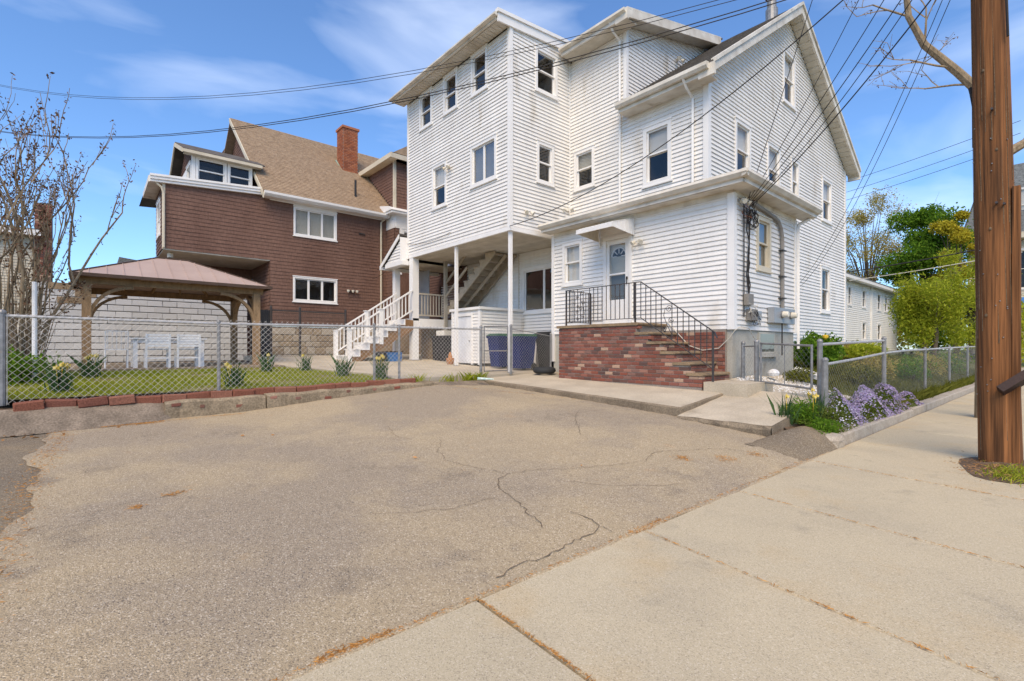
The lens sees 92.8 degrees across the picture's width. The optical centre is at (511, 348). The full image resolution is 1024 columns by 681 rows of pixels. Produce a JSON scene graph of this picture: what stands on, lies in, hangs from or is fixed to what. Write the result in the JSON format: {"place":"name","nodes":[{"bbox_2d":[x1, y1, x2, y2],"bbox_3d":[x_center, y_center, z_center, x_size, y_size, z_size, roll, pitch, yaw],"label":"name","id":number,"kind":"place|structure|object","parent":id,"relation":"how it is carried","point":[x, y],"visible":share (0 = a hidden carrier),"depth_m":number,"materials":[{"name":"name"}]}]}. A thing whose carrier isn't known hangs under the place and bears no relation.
{"place":"outdoors","nodes":[
{"label":"outdoors","id":0,"kind":"place"},
{"bbox_2d":[0,432,52,533],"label":"neighbour driveway","id":1,"kind":"structure","parent":0,"point":[14,450],"depth_m":4.63,"materials":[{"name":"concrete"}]},
{"bbox_2d":[0,360,387,409],"bbox_3d":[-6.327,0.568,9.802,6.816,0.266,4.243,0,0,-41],"label":"lawn grass","id":2,"kind":"structure","parent":0,"point":[295,374],"depth_m":9.21,"materials":[{"name":"plant"}]},
{"bbox_2d":[0,202,52,351],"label":"cream house","id":3,"kind":"structure","parent":2,"relation":"on","point":[15,258],"depth_m":19.14,"materials":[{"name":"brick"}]},
{"bbox_2d":[6,344,61,385],"bbox_3d":[-8.365,0.300,8.081,1.362,0.772,0.947,0,0,-41],"label":"ivy mound","id":4,"kind":"object","parent":2,"relation":"on","point":[12,355],"visible":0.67,"depth_m":8.15,"materials":[{"name":"green plant"}]},
{"bbox_2d":[32,282,36,381],"bbox_3d":[-8.202,-0.250,8.375,0.070,1.800,0.068,0,0,-41],"label":"white pipe","id":5,"kind":"object","parent":2,"relation":"on","point":[34,304],"visible":0.66,"depth_m":8.35,"materials":[{"name":"paint"}]},
{"bbox_2d":[37,358,91,392],"bbox_3d":[-6.830,0.389,7.387,0.887,0.565,0.753,0,0,-1],"label":"daffodil clump","id":6,"kind":"object","parent":2,"relation":"on","point":[62,378],"visible":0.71,"depth_m":7.35,"materials":[{"name":"green plant"}]},
{"bbox_2d":[0,72,138,375],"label":"budding shrub","id":7,"kind":"object","parent":2,"relation":"on","point":[19,247],"visible":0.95,"depth_m":8.65,"materials":[{"name":"brown plant"}]},
{"bbox_2d":[67,351,115,378],"bbox_3d":[-8.066,0.284,9.297,0.946,0.565,0.569,0,0,-19],"label":"daffodil clump","id":8,"kind":"object","parent":2,"relation":"on","point":[90,368],"visible":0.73,"depth_m":9.29,"materials":[{"name":"green plant"}]},
{"bbox_2d":[37,281,246,363],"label":"block wall","id":9,"kind":"structure","parent":2,"relation":"on","point":[134,307],"depth_m":15.99,"materials":[{"name":"concrete"}]},
{"bbox_2d":[41,361,283,372],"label":"gazebo floor","id":10,"kind":"structure","parent":2,"relation":"on","point":[191,365],"depth_m":12.35,"materials":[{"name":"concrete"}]},
{"bbox_2d":[144,333,170,367],"bbox_3d":[-8.373,0.048,11.507,0.480,0.798,0.520,0,0,-41],"label":"garden chair","id":11,"kind":"object","parent":10,"relation":"on","point":[168,359],"visible":0.84,"depth_m":11.36,"materials":[{"name":"white paint"}]},
{"bbox_2d":[129,338,206,367],"bbox_3d":[-8.549,0.092,12.122,1.500,0.705,0.980,0,0,-41],"label":"garden table","id":12,"kind":"object","parent":10,"relation":"on","point":[135,351],"visible":0.6,"depth_m":11.81,"materials":[{"name":"white paint"}]},
{"bbox_2d":[68,257,272,365],"bbox_3d":[-9.296,-1.014,13.367,4.167,2.918,3.507,0,0,-41],"label":"gazebo","id":13,"kind":"object","parent":10,"relation":"on","point":[161,277],"visible":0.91,"depth_m":12.88,"materials":[{"name":"brown wood"}]},
{"bbox_2d":[174,334,200,366],"bbox_3d":[-7.920,0.048,11.899,0.480,0.798,0.520,0,0,-41],"label":"garden chair","id":14,"kind":"object","parent":10,"relation":"on","point":[197,355],"visible":0.89,"depth_m":11.79,"materials":[{"name":"white paint"}]},
{"bbox_2d":[212,359,254,387],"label":"daffodil clump","id":15,"kind":"object","parent":2,"relation":"on","point":[234,375],"visible":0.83,"depth_m":8.60,"materials":[{"name":"green plant"}]},
{"bbox_2d":[0,309,482,405],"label":"chain link fence","id":16,"kind":"object","parent":2,"relation":"on","point":[3,342],"visible":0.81,"depth_m":8.19,"materials":[{"name":"metal"}]},
{"bbox_2d":[139,118,408,354],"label":"brown house","id":17,"kind":"structure","parent":2,"relation":"on","point":[288,218],"depth_m":19.15,"materials":[{"name":"wood"}]},
{"bbox_2d":[195,156,226,182],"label":"window","id":18,"kind":"structure","parent":17,"relation":"in","point":[220,168],"depth_m":17.76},
{"bbox_2d":[227,163,251,185],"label":"window","id":19,"kind":"structure","parent":17,"relation":"in","point":[236,174],"depth_m":18.35,"materials":[{"name":"glass"}]},
{"bbox_2d":[292,275,337,304],"bbox_3d":[-7.932,-2.288,19.385,1.760,1.025,0.805,0,0,-41],"label":"window","id":20,"kind":"structure","parent":17,"relation":"in","point":[317,290],"depth_m":19.54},
{"bbox_2d":[293,205,337,241],"bbox_3d":[-7.932,-4.878,19.385,1.720,1.165,0.805,0,0,-41],"label":"window","id":21,"kind":"structure","parent":17,"relation":"in","point":[310,223],"depth_m":19.21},
{"bbox_2d":[388,0,860,378],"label":"white house","id":22,"kind":"structure","parent":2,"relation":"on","point":[509,151],"depth_m":13.35,"materials":[{"name":"wood"}]},
{"bbox_2d":[380,233,461,276],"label":"entry roof","id":23,"kind":"structure","parent":22,"relation":"attached to","point":[395,257],"depth_m":17.53,"materials":[{"name":"wood"}]},
{"bbox_2d":[419,270,429,318],"bbox_3d":[-3.292,-1.985,18.273,0.040,1.830,0.700,0,0,-41],"label":"screen door","id":24,"kind":"structure","parent":22,"relation":"in","point":[424,277],"depth_m":18.22,"materials":[{"name":"grey metal"}]},
{"bbox_2d":[418,86,432,132],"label":"window","id":25,"kind":"structure","parent":22,"relation":"in","point":[425,104],"depth_m":16.42,"materials":[{"name":"wood"}]},
{"bbox_2d":[408,265,467,327],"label":"porch deck","id":26,"kind":"structure","parent":22,"relation":"attached to","point":[431,295],"depth_m":18.38,"materials":[{"name":"beige paint"}]},
{"bbox_2d":[431,159,447,211],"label":"window","id":27,"kind":"structure","parent":22,"relation":"in","point":[439,177],"depth_m":15.81,"materials":[{"name":"plastic"}]},
{"bbox_2d":[442,66,458,116],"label":"window","id":28,"kind":"structure","parent":22,"relation":"in","point":[450,80],"depth_m":15.29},
{"bbox_2d":[469,43,488,98],"bbox_3d":[-0.670,-7.933,14.200,0.805,1.255,0.830,0,0,-41],"label":"window","id":29,"kind":"structure","parent":22,"relation":"in","point":[479,70],"depth_m":14.18,"materials":[{"name":"wood"}]},
{"bbox_2d":[446,251,516,313],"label":"stairs","id":30,"kind":"structure","parent":22,"relation":"attached to","point":[485,276],"depth_m":16.84,"materials":[{"name":"wood"}]},
{"bbox_2d":[469,132,497,189],"bbox_3d":[-0.784,-5.287,13.851,0.175,1.265,1.270,0,0,-41],"label":"window","id":31,"kind":"structure","parent":22,"relation":"in","point":[483,154],"depth_m":13.83,"materials":[{"name":"glass"}]},
{"bbox_2d":[522,263,550,314],"bbox_3d":[1.017,-1.877,15.376,0.175,1.525,1.980,0,0,-41],"label":"window","id":32,"kind":"structure","parent":22,"relation":"in","point":[536,280],"depth_m":15.62,"materials":[{"name":"plastic"}]},
{"bbox_2d":[536,139,555,187],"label":"window","id":33,"kind":"structure","parent":22,"relation":"in","point":[545,151],"depth_m":13.98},
{"bbox_2d":[534,44,558,101],"bbox_3d":[0.741,-7.813,14.102,0.940,1.295,0.805,0,0,-41],"label":"window","id":34,"kind":"structure","parent":22,"relation":"in","point":[546,80],"depth_m":14.07,"materials":[{"name":"wood"}]},
{"bbox_2d":[561,238,583,287],"bbox_3d":[1.643,-2.273,13.034,0.175,1.215,0.760,0,0,-41],"label":"window","id":35,"kind":"structure","parent":22,"relation":"in","point":[572,268],"depth_m":13.11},
{"bbox_2d":[573,144,594,192],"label":"window","id":36,"kind":"structure","parent":22,"relation":"in","point":[584,159],"depth_m":14.27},
{"bbox_2d":[576,218,633,247],"bbox_3d":[2.226,-2.821,11.622,0.899,0.549,1.070,0,0,-41],"label":"door awning","id":37,"kind":"object","parent":22,"relation":"attached to","point":[593,232],"depth_m":11.40,"materials":[{"name":"white paint"}]},
{"bbox_2d":[603,233,632,323],"bbox_3d":[2.591,-1.640,11.904,0.220,2.240,0.850,0,0,-41],"label":"entrance door","id":38,"kind":"structure","parent":22,"relation":"in","point":[617,250],"depth_m":11.96,"materials":[{"name":"white plastic"}]},
{"bbox_2d":[641,117,672,189],"bbox_3d":[3.922,-4.897,12.501,0.805,1.565,0.870,0,0,-41],"label":"window","id":39,"kind":"structure","parent":22,"relation":"in","point":[657,167],"depth_m":12.46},
{"bbox_2d":[734,116,751,169],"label":"window","id":40,"kind":"structure","parent":22,"relation":"in","point":[742,132],"depth_m":12.66,"materials":[{"name":"wood"}]},
{"bbox_2d":[740,196,761,325],"bbox_3d":[4.926,-1.778,10.033,0.787,2.634,0.214,0,0,-41],"label":"cable bundle","id":41,"kind":"object","parent":22,"relation":"attached to","point":[749,213],"visible":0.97,"depth_m":10.05,"materials":[{"name":"black metal"}]},
{"bbox_2d":[755,213,772,273],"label":"window","id":42,"kind":"structure","parent":22,"relation":"in","point":[763,232],"depth_m":10.78,"materials":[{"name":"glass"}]},
{"bbox_2d":[751,200,786,307],"bbox_3d":[5.665,-1.981,10.756,1.754,2.262,0.110,0,0,-41],"label":"service conduit","id":43,"kind":"object","parent":22,"relation":"attached to","point":[782,298],"visible":0.88,"depth_m":11.21,"materials":[{"name":"grey plastic"}]},
{"bbox_2d":[766,140,781,185],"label":"window","id":44,"kind":"structure","parent":22,"relation":"in","point":[772,149],"depth_m":13.93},
{"bbox_2d":[768,307,797,354],"bbox_3d":[6.211,-0.385,11.091,1.190,1.070,0.282,0,0,-41],"label":"meter box","id":45,"kind":"object","parent":22,"relation":"attached to","point":[781,316],"visible":1,"depth_m":10.92,"materials":[{"name":"grey metal"}]},
{"bbox_2d":[782,46,796,111],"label":"window","id":46,"kind":"structure","parent":22,"relation":"in","point":[789,93],"depth_m":14.68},
{"bbox_2d":[820,265,831,314],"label":"window","id":47,"kind":"structure","parent":22,"relation":"in","point":[825,272],"depth_m":16.80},
{"bbox_2d":[821,176,832,225],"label":"window","id":48,"kind":"structure","parent":22,"relation":"in","point":[826,184],"depth_m":16.90,"materials":[{"name":"wood"}]},
{"bbox_2d":[0,380,488,437],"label":"asphalt berm","id":49,"kind":"structure","parent":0,"point":[44,420],"depth_m":6.78,"materials":[{"name":"asphalt"}]},
{"bbox_2d":[12,378,415,411],"bbox_3d":[-4.404,0.743,8.540,6.086,0.230,0.225,0,0,-41],"label":"brick edging","id":50,"kind":"object","parent":49,"relation":"on","point":[82,403],"visible":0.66,"depth_m":7.67,"materials":[{"name":"brick"}]},
{"bbox_2d":[243,354,533,381],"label":"patio","id":51,"kind":"structure","parent":0,"point":[406,364],"depth_m":13.73,"materials":[{"name":"concrete"}]},
{"bbox_2d":[270,306,346,356],"bbox_3d":[-7.178,-0.532,17.329,2.657,1.865,0.092,0,0,-41],"label":"black fence","id":52,"kind":"object","parent":51,"relation":"on","point":[305,318],"visible":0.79,"depth_m":17.08,"materials":[{"name":"metal"}]},
{"bbox_2d":[251,310,269,356],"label":"privacy gate","id":53,"kind":"structure","parent":52,"relation":"attached to","point":[264,316],"depth_m":16.36,"materials":[{"name":"black plastic"}]},
{"bbox_2d":[332,290,412,361],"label":"porch stairs","id":54,"kind":"structure","parent":51,"relation":"on","point":[392,336],"depth_m":16.23,"materials":[{"name":"wood"}]},
{"bbox_2d":[409,258,418,359],"bbox_3d":[-3.418,-1.379,17.013,0.384,3.552,0.384,0,0,-41],"label":"porch post","id":55,"kind":"object","parent":51,"relation":"on","point":[414,286],"visible":0.79,"depth_m":16.91,"materials":[{"name":"wood"}]},
{"bbox_2d":[421,329,442,358],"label":"porch pier","id":56,"kind":"structure","parent":51,"relation":"on","point":[429,333],"depth_m":17.82,"materials":[{"name":"concrete"}]},
{"bbox_2d":[431,330,450,360],"bbox_3d":[-1.935,-0.105,17.278,1.410,1.050,1.340,0,0,-41],"label":"storage tote","id":57,"kind":"object","parent":51,"relation":"on","point":[436,344],"visible":0.41,"depth_m":16.83,"materials":[{"name":"black plastic"}]},
{"bbox_2d":[454,246,458,365],"bbox_3d":[-1.712,-1.316,15.011,0.136,3.679,0.136,0,0,-41],"label":"porch post","id":58,"kind":"object","parent":51,"relation":"on","point":[455,299],"visible":0.93,"depth_m":14.97,"materials":[{"name":"wood"}]},
{"bbox_2d":[449,306,524,364],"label":"storage shed","id":59,"kind":"structure","parent":51,"relation":"on","point":[477,316],"depth_m":15.33,"materials":[{"name":"wood"}]},
{"bbox_2d":[458,316,470,362],"bbox_3d":[-1.506,-0.285,15.480,0.075,1.470,0.720,0,0,-41],"label":"shed door","id":60,"kind":"structure","parent":59,"relation":"in","point":[463,322],"depth_m":15.49,"materials":[{"name":"white paint"}]},
{"bbox_2d":[486,333,506,367],"bbox_3d":[-0.301,0.063,14.473,0.810,1.020,0.560,0,0,-41],"label":"wheeled bin","id":61,"kind":"object","parent":51,"relation":"on","point":[501,361],"visible":0.52,"depth_m":14.23,"materials":[{"name":"blue plastic"}]},
{"bbox_2d":[508,231,513,372],"bbox_3d":[-0.043,-1.257,13.083,0.136,3.796,0.136,0,0,-41],"label":"porch post","id":62,"kind":"object","parent":51,"relation":"on","point":[510,277],"visible":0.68,"depth_m":13.05,"materials":[{"name":"wood"}]},
{"bbox_2d":[506,334,536,369],"bbox_3d":[0.299,0.092,14.040,0.810,1.030,0.580,0,0,-41],"label":"wheeled bin","id":63,"kind":"object","parent":51,"relation":"on","point":[521,363],"visible":0.82,"depth_m":13.82,"materials":[{"name":"blue plastic"}]},
{"bbox_2d":[536,331,553,366],"bbox_3d":[1.139,0.067,14.185,0.810,1.120,0.660,0,0,-41],"label":"wheeled bin","id":64,"kind":"object","parent":51,"relation":"on","point":[545,346],"visible":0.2,"depth_m":13.97,"materials":[{"name":"black plastic"}]},
{"bbox_2d":[0,385,828,680],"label":"driveway","id":65,"kind":"structure","parent":0,"point":[305,534],"depth_m":3.69,"materials":[{"name":"asphalt"}]},
{"bbox_2d":[164,380,437,418],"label":"concrete kerb","id":66,"kind":"structure","parent":65,"relation":"on","point":[184,408],"depth_m":8.33,"materials":[{"name":"concrete"}]},
{"bbox_2d":[0,388,1023,680],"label":"pine needles","id":67,"kind":"object","parent":65,"relation":"on","point":[386,634],"visible":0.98,"depth_m":2.98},
{"bbox_2d":[483,372,746,423],"bbox_3d":[1.871,1.092,10.751,2.579,0.917,5.512,0,0,-41],"label":"concrete apron","id":68,"kind":"object","parent":65,"relation":"on","point":[669,401],"visible":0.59,"depth_m":9.41,"materials":[{"name":"concrete"}]},
{"bbox_2d":[509,324,551,373],"bbox_3d":[0.519,0.007,13.014,1.519,1.285,0.083,0,0,-41],"label":"fence panel","id":69,"kind":"object","parent":68,"relation":"on","point":[511,345],"visible":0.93,"depth_m":12.87,"materials":[{"name":"metal"}]},
{"bbox_2d":[556,322,729,399],"bbox_3d":[2.752,0.247,10.862,1.139,1.605,3.777,0,0,-41],"label":"brick stoop","id":70,"kind":"object","parent":68,"relation":"on","point":[640,353],"visible":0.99,"depth_m":10.39,"materials":[{"name":"brick"}]},
{"bbox_2d":[565,281,717,381],"bbox_3d":[2.891,-0.384,10.731,0.933,2.068,3.797,0,0,-41],"label":"iron railing","id":71,"kind":"object","parent":70,"relation":"on","point":[634,306],"visible":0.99,"depth_m":10.36,"materials":[{"name":"metal"}]},
{"bbox_2d":[745,426,836,460],"bbox_3d":[3.733,1.233,6.459,1.400,0.256,0.680,0,0,-41],"label":"asphalt hump","id":72,"kind":"object","parent":65,"relation":"on","point":[802,443],"visible":0.98,"depth_m":6.31,"materials":[{"name":"asphalt"}]},
{"bbox_2d":[0,0,1023,349],"label":"sky","id":73,"kind":"structure","parent":0,"point":[112,49],"materials":[{"name":"blue"}]},
{"bbox_2d":[290,386,1023,680],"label":"pavement","id":74,"kind":"structure","parent":0,"point":[645,605],"depth_m":2.68,"materials":[{"name":"concrete"}]},
{"bbox_2d":[839,367,1023,445],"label":"stone kerb","id":75,"kind":"structure","parent":74,"relation":"on","point":[857,433],"depth_m":9.23,"materials":[{"name":"stone"}]},
{"bbox_2d":[843,0,1023,417],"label":"street tree","id":76,"kind":"object","parent":74,"relation":"on","point":[961,75],"visible":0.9,"depth_m":9.57,"materials":[{"name":"brown plant"}]},
{"bbox_2d":[959,457,1023,483],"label":"pole pit","id":77,"kind":"object","parent":74,"relation":"on","point":[968,468],"visible":0.53,"depth_m":5.42,"materials":[{"name":"soil"}]},
{"bbox_2d":[969,461,1023,486],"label":"verge grass","id":78,"kind":"structure","parent":77,"relation":"on","point":[1005,468],"depth_m":5.09,"materials":[{"name":"plant"}]},
{"bbox_2d":[968,0,1022,463],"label":"utility pole","id":79,"kind":"object","parent":74,"relation":"on","point":[997,212],"visible":0.98,"depth_m":5.61,"materials":[{"name":"brown wood"}]},
{"bbox_2d":[3,0,716,97],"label":"overhead wire","id":80,"kind":"object","parent":79,"relation":"attached to","point":[400,72],"visible":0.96,"depth_m":8.65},
{"bbox_2d":[2,0,734,99],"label":"overhead wire","id":81,"kind":"object","parent":79,"relation":"attached to","point":[402,75],"visible":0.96,"depth_m":8.64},
{"bbox_2d":[1,0,771,136],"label":"overhead wire","id":82,"kind":"object","parent":79,"relation":"attached to","point":[444,89],"visible":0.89,"depth_m":8.31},
{"bbox_2d":[3,0,785,137],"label":"overhead wire","id":83,"kind":"object","parent":79,"relation":"attached to","point":[460,88],"visible":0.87,"depth_m":8.18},
{"bbox_2d":[510,0,842,225],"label":"overhead wire","id":84,"kind":"object","parent":79,"relation":"attached to","point":[701,116],"visible":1,"depth_m":8.46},
{"bbox_2d":[996,370,1023,394],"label":"steel brace","id":85,"kind":"object","parent":79,"relation":"attached to","point":[1011,384],"visible":0.97,"depth_m":5.46,"materials":[{"name":"brown metal"}]},
{"bbox_2d":[676,391,818,436],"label":"front walk","id":86,"kind":"structure","parent":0,"point":[755,412],"depth_m":7.56,"materials":[{"name":"concrete"}]},
{"bbox_2d":[704,380,772,398],"bbox_3d":[4.237,0.882,9.117,1.100,0.535,0.800,0,0,-41],"label":"concrete step","id":87,"kind":"object","parent":86,"relation":"on","point":[741,388],"visible":0.36,"depth_m":8.76,"materials":[{"name":"concrete"}]},
{"bbox_2d":[741,339,758,381],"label":"gate side panel","id":88,"kind":"structure","parent":87,"relation":"on","point":[755,359],"depth_m":9.19,"materials":[{"name":"metal"}]},
{"bbox_2d":[760,342,812,389],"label":"side gate","id":89,"kind":"structure","parent":87,"relation":"on","point":[811,366],"depth_m":8.40,"materials":[{"name":"metal"}]},
{"bbox_2d":[783,419,846,428],"bbox_3d":[4.582,1.160,7.312,1.600,0.190,0.540,0,0,-41],"label":"flower bed","id":90,"kind":"object","parent":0,"point":[790,427],"visible":0.08,"depth_m":7.18,"materials":[{"name":"soil"}]},
{"bbox_2d":[766,393,818,424],"bbox_3d":[3.972,0.839,7.078,0.731,0.510,0.695,0,0,13],"label":"daffodil clump","id":91,"kind":"object","parent":90,"relation":"on","point":[781,411],"visible":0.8,"depth_m":7.11,"materials":[{"name":"green plant"}]},
{"bbox_2d":[777,397,819,424],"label":"leafy perennial","id":92,"kind":"object","parent":90,"relation":"on","point":[805,411],"visible":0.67,"depth_m":7.19,"materials":[{"name":"green plant"}]},
{"bbox_2d":[805,416,844,433],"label":"leafy perennial","id":93,"kind":"object","parent":90,"relation":"on","point":[826,425],"visible":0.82,"depth_m":6.89,"materials":[{"name":"green plant"}]},
{"bbox_2d":[785,375,881,420],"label":"flowers","id":94,"kind":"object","parent":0,"point":[842,392],"visible":0.07,"depth_m":10.72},
{"bbox_2d":[730,375,851,399],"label":"gravel","id":95,"kind":"structure","parent":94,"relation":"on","point":[798,390],"depth_m":10.05,"materials":[{"name":"gravel"}]},
{"bbox_2d":[793,382,923,432],"bbox_3d":[6.559,0.980,8.957,6.197,0.633,0.674,0,0,-41],"label":"moss phlox","id":96,"kind":"object","parent":94,"relation":"on","point":[854,408],"visible":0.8,"depth_m":8.58,"materials":[{"name":"purple plant"}]},
{"bbox_2d":[788,352,1023,423],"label":"side yard","id":97,"kind":"structure","parent":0,"point":[1022,364],"depth_m":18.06,"materials":[{"name":"plant"}]},
{"bbox_2d":[793,330,843,366],"bbox_3d":[7.699,-0.010,12.269,1.760,0.946,1.180,0,0,-41],"label":"shrub","id":98,"kind":"object","parent":97,"relation":"on","point":[830,352],"visible":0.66,"depth_m":12.03,"materials":[{"name":"green plant"}]},
{"bbox_2d":[840,340,888,359],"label":"shrub","id":99,"kind":"object","parent":97,"relation":"on","point":[856,350],"visible":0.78,"depth_m":16.17,"materials":[{"name":"green plant"}]},
{"bbox_2d":[836,362,893,387],"bbox_3d":[8.530,0.661,11.787,1.691,0.690,1.209,0,0,-41],"label":"yard plant","id":100,"kind":"object","parent":97,"relation":"on","point":[865,377],"visible":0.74,"depth_m":11.66,"materials":[{"name":"green plant"}]},
{"bbox_2d":[849,350,905,379],"bbox_3d":[10.033,0.447,13.408,1.807,0.892,1.273,0,0,-41],"label":"yard plant","id":101,"kind":"object","parent":97,"relation":"on","point":[876,361],"visible":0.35,"depth_m":13.26,"materials":[{"name":"green plant"}]},
{"bbox_2d":[817,337,974,413],"bbox_3d":[14.443,0.448,16.016,25.265,1.405,0.219,0,0,-41],"label":"pavement fence","id":102,"kind":"object","parent":97,"relation":"on","point":[823,363],"visible":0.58,"depth_m":10.10,"materials":[{"name":"metal"}]},
{"bbox_2d":[887,353,940,380],"bbox_3d":[11.947,0.541,14.551,1.834,0.930,1.305,0,0,-41],"label":"yard plant","id":103,"kind":"object","parent":97,"relation":"on","point":[904,368],"visible":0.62,"depth_m":14.45,"materials":[{"name":"green plant"}]},
{"bbox_2d":[863,371,974,415],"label":"kerb weeds","id":104,"kind":"object","parent":97,"relation":"on","point":[948,386],"visible":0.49,"depth_m":12.75,"materials":[{"name":"green plant"}]},
{"bbox_2d":[883,259,975,357],"bbox_3d":[18.698,-1.742,21.861,3.807,4.852,3.106,0,0,-2],"label":"weeping shrub","id":105,"kind":"object","parent":97,"relation":"on","point":[919,317],"visible":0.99,"depth_m":21.61,"materials":[{"name":"green plant"}]},
{"bbox_2d":[928,210,974,354],"bbox_3d":[29.934,-4.417,32.823,3.467,9.946,3.195,0,0,-41],"label":"yellow tree","id":106,"kind":"object","parent":97,"relation":"on","point":[952,230],"visible":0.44,"depth_m":32.64,"materials":[{"name":"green plant"}]},
{"bbox_2d":[926,241,1023,358],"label":"weeping shrub","id":107,"kind":"object","parent":97,"relation":"on","point":[969,341],"visible":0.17,"depth_m":26.29,"materials":[{"name":"green plant"}]},
{"bbox_2d":[964,163,1023,353],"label":"grey house","id":108,"kind":"structure","parent":97,"relation":"on","point":[1018,174],"depth_m":34.84,"materials":[{"name":"blue wood"}]},
{"label":"far ground","id":109,"kind":"structure","parent":0,"visible":0},
{"bbox_2d":[846,272,899,354],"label":"white house","id":110,"kind":"structure","parent":109,"relation":"on","point":[867,314],"depth_m":32.30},
{"bbox_2d":[846,184,916,284],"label":"budding tree","id":111,"kind":"object","parent":109,"relation":"on","point":[860,218],"visible":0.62,"depth_m":49.19,"materials":[{"name":"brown plant"}]},
{"bbox_2d":[872,198,974,353],"bbox_3d":[29.902,-5.375,35.776,6.602,11.862,6.817,0,0,-41],"label":"green tree","id":112,"kind":"object","parent":109,"relation":"on","point":[922,242],"visible":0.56,"depth_m":35.18,"materials":[{"name":"green plant"}]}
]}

